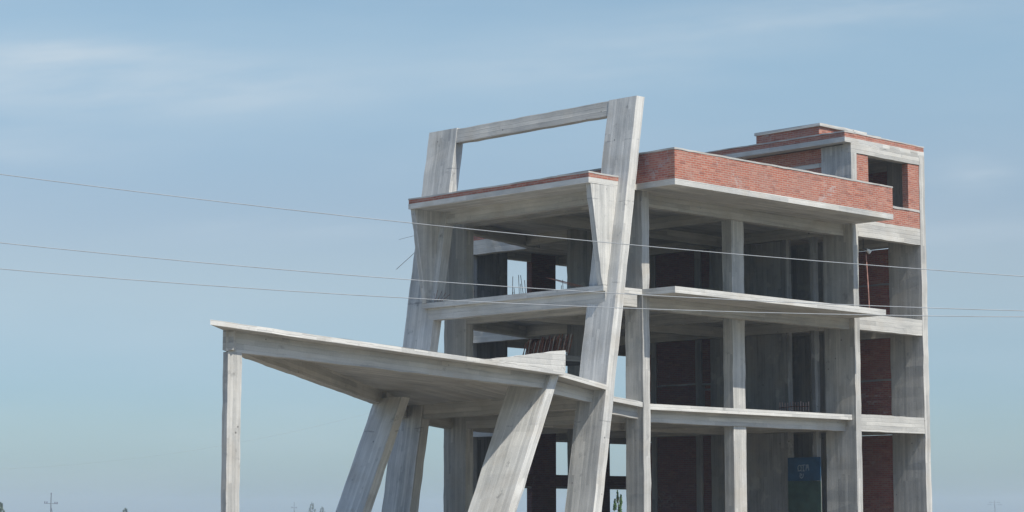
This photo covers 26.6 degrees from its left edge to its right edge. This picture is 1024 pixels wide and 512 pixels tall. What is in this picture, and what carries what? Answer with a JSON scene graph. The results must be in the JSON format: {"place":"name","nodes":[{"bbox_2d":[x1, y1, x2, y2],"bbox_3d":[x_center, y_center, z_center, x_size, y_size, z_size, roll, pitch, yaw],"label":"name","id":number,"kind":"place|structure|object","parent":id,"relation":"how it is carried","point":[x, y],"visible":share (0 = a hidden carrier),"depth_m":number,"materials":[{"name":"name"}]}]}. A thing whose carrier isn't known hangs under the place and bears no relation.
{"place":"outdoors","nodes":[
{"label":"outdoors","id":0,"kind":"place"},
{"bbox_2d":[0,268,1023,316],"bbox_3d":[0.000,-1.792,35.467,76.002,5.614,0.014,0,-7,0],"label":"power line","id":1,"kind":"object","parent":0,"point":[518,303],"visible":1,"depth_m":35.15,"materials":[{"name":"metal"}]},
{"bbox_2d":[0,174,1023,276],"bbox_3d":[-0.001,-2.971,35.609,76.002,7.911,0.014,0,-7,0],"label":"power line","id":2,"kind":"object","parent":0,"point":[512,233],"visible":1,"depth_m":35.29,"materials":[{"name":"metal"}]},
{"bbox_2d":[0,242,1023,310],"bbox_3d":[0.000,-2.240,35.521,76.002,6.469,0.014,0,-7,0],"label":"power line","id":3,"kind":"object","parent":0,"point":[515,287],"visible":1,"depth_m":35.19,"materials":[{"name":"metal"}]},
{"bbox_2d":[0,0,1023,511],"label":"sky","id":4,"kind":"structure","parent":0,"point":[320,106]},
{"label":"ground","id":5,"kind":"structure","parent":0,"visible":0},
{"bbox_2d":[0,502,4,511],"bbox_3d":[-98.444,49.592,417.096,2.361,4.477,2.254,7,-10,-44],"label":"tree","id":6,"kind":"object","parent":5,"relation":"on","point":[1,507],"visible":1,"depth_m":417.14,"materials":[{"name":"green plant"}]},
{"bbox_2d":[44,493,57,511],"bbox_3d":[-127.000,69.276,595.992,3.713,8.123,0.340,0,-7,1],"label":"utility pole","id":7,"kind":"object","parent":5,"relation":"on","point":[50,503],"visible":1,"depth_m":596.07,"materials":[{"name":"wood"}]},
{"bbox_2d":[308,503,315,511],"bbox_3d":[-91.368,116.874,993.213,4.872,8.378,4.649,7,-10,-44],"label":"tree","id":8,"kind":"object","parent":5,"relation":"on","point":[310,508],"visible":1,"depth_m":993.12,"materials":[{"name":"green plant"}]},
{"bbox_2d":[613,490,622,511],"bbox_3d":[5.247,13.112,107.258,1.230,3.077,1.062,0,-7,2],"label":"tree","id":9,"kind":"object","parent":5,"relation":"on","point":[619,504],"visible":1,"depth_m":107.25,"materials":[{"name":"green plant"}]},
{"label":"gravel yard","id":10,"kind":"structure","parent":0,"visible":0},
{"bbox_2d":[210,95,931,511],"bbox_3d":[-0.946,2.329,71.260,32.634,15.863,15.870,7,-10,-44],"label":"unfinished building","id":11,"kind":"structure","parent":10,"relation":"on","point":[712,411],"depth_m":72.74,"materials":[{"name":"concrete"}]},
{"bbox_2d":[788,481,821,511],"bbox_3d":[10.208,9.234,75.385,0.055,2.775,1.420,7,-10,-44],"label":"painted board","id":12,"kind":"object","parent":11,"relation":"on","point":[804,496],"visible":1,"depth_m":75.47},
{"bbox_2d":[788,457,820,480],"bbox_3d":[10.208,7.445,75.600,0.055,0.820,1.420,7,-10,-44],"label":"painted board","id":13,"kind":"object","parent":12,"relation":"on","point":[804,468],"visible":1,"depth_m":75.57,"materials":[{"name":"blue paint"}]},
{"bbox_2d":[862,239,870,253],"bbox_3d":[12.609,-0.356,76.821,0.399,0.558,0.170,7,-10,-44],"label":"hanging floodlight","id":14,"kind":"object","parent":11,"relation":"hanging from","point":[868,251],"visible":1,"depth_m":76.81,"materials":[{"name":"white metal"}]},
{"bbox_2d":[865,254,869,307],"bbox_3d":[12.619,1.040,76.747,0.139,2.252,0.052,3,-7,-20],"label":"prop pole","id":15,"kind":"object","parent":11,"relation":"on","point":[867,280],"visible":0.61,"depth_m":76.75,"materials":[{"name":"red paint"}]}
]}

